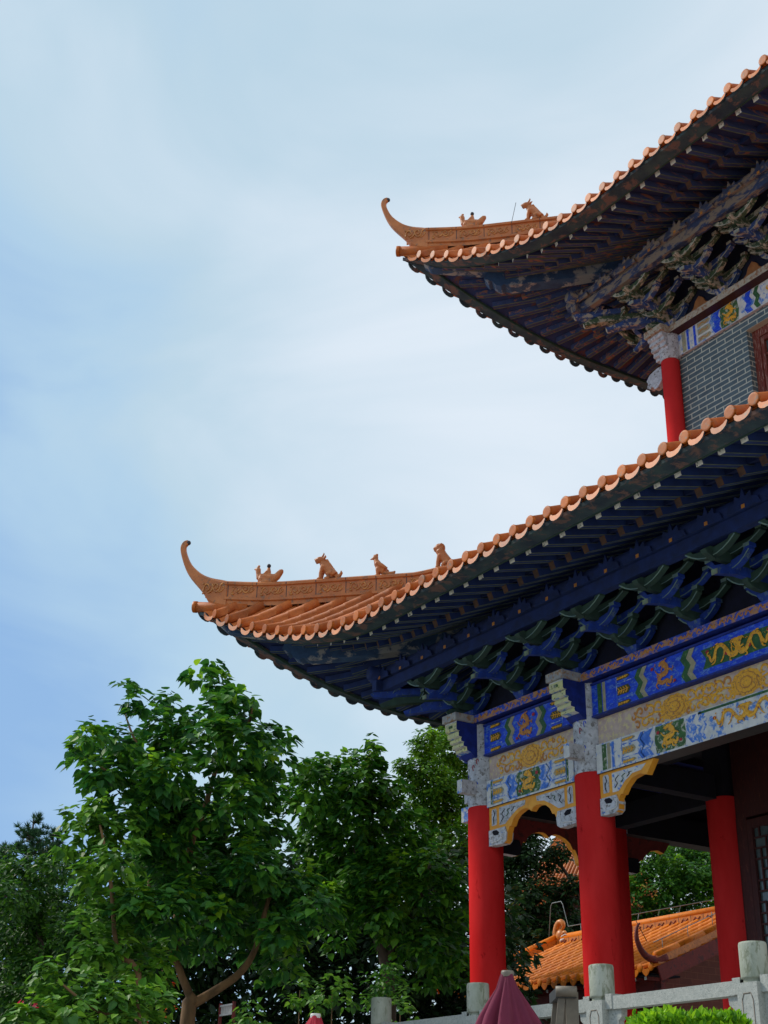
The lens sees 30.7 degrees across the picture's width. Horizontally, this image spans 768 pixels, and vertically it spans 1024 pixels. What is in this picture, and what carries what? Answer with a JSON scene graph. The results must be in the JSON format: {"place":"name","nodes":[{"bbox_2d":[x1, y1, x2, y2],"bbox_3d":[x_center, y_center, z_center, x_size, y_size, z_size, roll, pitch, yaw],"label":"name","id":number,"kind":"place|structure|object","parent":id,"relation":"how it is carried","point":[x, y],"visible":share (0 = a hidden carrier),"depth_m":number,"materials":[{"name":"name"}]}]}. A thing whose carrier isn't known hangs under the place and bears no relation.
{"place":"outdoors","nodes":[
{"label":"outdoors","id":0,"kind":"place"},
{"bbox_2d":[0,0,767,1023],"label":"sky","id":1,"kind":"structure","parent":0,"point":[215,336],"materials":[{"name":"blue"}]},
{"bbox_2d":[180,54,767,1023],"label":"temple","id":2,"kind":"structure","parent":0,"point":[582,676],"depth_m":23.50,"materials":[{"name":"tile"}]},
{"bbox_2d":[746,815,767,952],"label":"door","id":3,"kind":"structure","parent":2,"relation":"in","point":[757,828],"depth_m":22.49,"materials":[{"name":"wood"}]},
{"bbox_2d":[752,323,767,391],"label":"window","id":4,"kind":"structure","parent":2,"relation":"in","point":[760,336],"depth_m":25.50,"materials":[{"name":"paint"}]},
{"bbox_2d":[437,899,722,1023],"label":"side hall","id":5,"kind":"structure","parent":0,"point":[676,950],"depth_m":35.73,"materials":[{"name":"orange tile"}]},
{"bbox_2d":[508,837,669,926],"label":"distant hall","id":6,"kind":"structure","parent":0,"point":[570,867],"depth_m":60.78,"materials":[{"name":"orange tile"}]},
{"label":"garden bed","id":7,"kind":"structure","parent":0,"visible":0},
{"bbox_2d":[0,840,15,873],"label":"pine tree","id":8,"kind":"object","parent":7,"relation":"on","point":[2,847],"visible":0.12,"depth_m":36.26,"materials":[{"name":"green plant"}]},
{"bbox_2d":[0,810,62,997],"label":"pine tree","id":9,"kind":"object","parent":7,"relation":"on","point":[32,837],"visible":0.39,"depth_m":34.49,"materials":[{"name":"green plant"}]},
{"bbox_2d":[30,824,69,916],"bbox_3d":[-8.545,12.273,33.971,1.651,9.341,1.320,1,-25,1],"label":"pine tree","id":10,"kind":"object","parent":7,"relation":"on","point":[57,842],"visible":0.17,"depth_m":35.61,"materials":[{"name":"green plant"}]},
{"bbox_2d":[0,843,122,1023],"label":"fine leaved tree","id":11,"kind":"object","parent":7,"relation":"on","point":[32,909],"visible":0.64,"depth_m":28.76,"materials":[{"name":"green plant"}]},
{"bbox_2d":[0,953,181,1023],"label":"leafy shrub","id":12,"kind":"object","parent":7,"relation":"on","point":[51,994],"visible":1,"depth_m":14.39,"materials":[{"name":"green plant"}]},
{"bbox_2d":[47,791,179,1021],"bbox_3d":[-3.444,6.423,17.232,1.694,5.978,1.933,16,-29,-29],"label":"broadleaf tree","id":13,"kind":"object","parent":7,"relation":"on","point":[92,821],"visible":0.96,"depth_m":17.77,"materials":[{"name":"green plant"}]},
{"bbox_2d":[54,658,346,1023],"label":"broadleaf tree","id":14,"kind":"object","parent":7,"relation":"on","point":[189,827],"visible":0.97,"depth_m":19.12,"materials":[{"name":"green plant"}]},
{"bbox_2d":[218,1001,235,1023],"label":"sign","id":15,"kind":"object","parent":7,"relation":"on","point":[226,1009],"visible":1,"depth_m":31.95,"materials":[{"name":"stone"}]},
{"bbox_2d":[0,828,550,1023],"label":"dark thicket","id":16,"kind":"object","parent":7,"relation":"on","point":[316,969],"visible":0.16,"depth_m":34.02,"materials":[{"name":"green plant"}]},
{"bbox_2d":[306,1013,322,1023],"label":"closed parasol","id":17,"kind":"object","parent":7,"relation":"on","point":[315,1018],"visible":1,"depth_m":14.10,"materials":[{"name":"red fabric"}]},
{"bbox_2d":[274,732,469,1021],"bbox_3d":[-0.185,9.595,28.770,4.420,10.028,3.628,-1,-25,3],"label":"broadleaf tree","id":18,"kind":"object","parent":7,"relation":"on","point":[364,861],"visible":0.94,"depth_m":28.86,"materials":[{"name":"green plant"}]},
{"bbox_2d":[390,725,468,1016],"bbox_3d":[1.476,11.785,37.522,2.912,13.475,3.291,2,-25,-4],"label":"fine leaved tree","id":19,"kind":"object","parent":7,"relation":"on","point":[442,769],"visible":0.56,"depth_m":38.70,"materials":[{"name":"green plant"}]},
{"bbox_2d":[503,833,580,950],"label":"arcade tree","id":20,"kind":"object","parent":7,"relation":"on","point":[527,863],"visible":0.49,"depth_m":48.00,"materials":[{"name":"green plant"}]},
{"bbox_2d":[515,849,711,949],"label":"background trees","id":21,"kind":"object","parent":7,"relation":"on","point":[648,858],"depth_m":55.08,"materials":[{"name":"green plant"}]},
{"bbox_2d":[629,846,714,920],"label":"arcade tree","id":22,"kind":"object","parent":7,"relation":"on","point":[670,885],"visible":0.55,"depth_m":49.45,"materials":[{"name":"green plant"}]},
{"label":"ground","id":23,"kind":"structure","parent":0,"visible":0},
{"bbox_2d":[226,997,271,1023],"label":"sapling","id":24,"kind":"object","parent":23,"relation":"on","point":[249,1019],"visible":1,"depth_m":22.56,"materials":[{"name":"green plant"}]},
{"bbox_2d":[277,976,324,1023],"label":"sapling","id":25,"kind":"object","parent":23,"relation":"on","point":[299,1003],"visible":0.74,"depth_m":24.56,"materials":[{"name":"green plant"}]},
{"bbox_2d":[306,967,361,1023],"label":"sapling","id":26,"kind":"object","parent":23,"relation":"on","point":[333,998],"visible":0.98,"depth_m":23.65,"materials":[{"name":"green plant"}]},
{"bbox_2d":[357,956,415,1012],"bbox_3d":[-0.004,10.124,23.880,1.102,4.945,0.994,16,-29,-29],"label":"sapling","id":27,"kind":"object","parent":23,"relation":"on","point":[387,990],"visible":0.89,"depth_m":24.67,"materials":[{"name":"green plant"}]},
{"bbox_2d":[391,988,419,1021],"bbox_3d":[0.272,9.230,20.906,0.923,4.069,0.614,16,-29,-29],"label":"sapling","id":28,"kind":"object","parent":23,"relation":"on","point":[405,1005],"visible":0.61,"depth_m":21.67,"materials":[{"name":"green plant"}]},
{"bbox_2d":[475,970,541,1023],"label":"closed parasol","id":29,"kind":"object","parent":23,"relation":"on","point":[507,1002],"visible":1,"depth_m":9.83,"materials":[{"name":"pink fabric"}]},
{"bbox_2d":[549,986,578,1023],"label":"stone post","id":30,"kind":"object","parent":23,"relation":"on","point":[563,1000],"visible":1,"depth_m":10.14,"materials":[{"name":"grey stone"}]},
{"bbox_2d":[625,1004,752,1023],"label":"clipped hedge","id":31,"kind":"object","parent":23,"relation":"on","point":[668,1014],"visible":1,"depth_m":8.21,"materials":[{"name":"green plant"}]},
{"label":"terrace","id":32,"kind":"structure","parent":0,"visible":0},
{"bbox_2d":[371,941,767,1023],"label":"stone balustrade","id":33,"kind":"object","parent":32,"relation":"on","point":[745,992],"visible":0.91,"depth_m":14.73,"materials":[{"name":"stone"}]}
]}

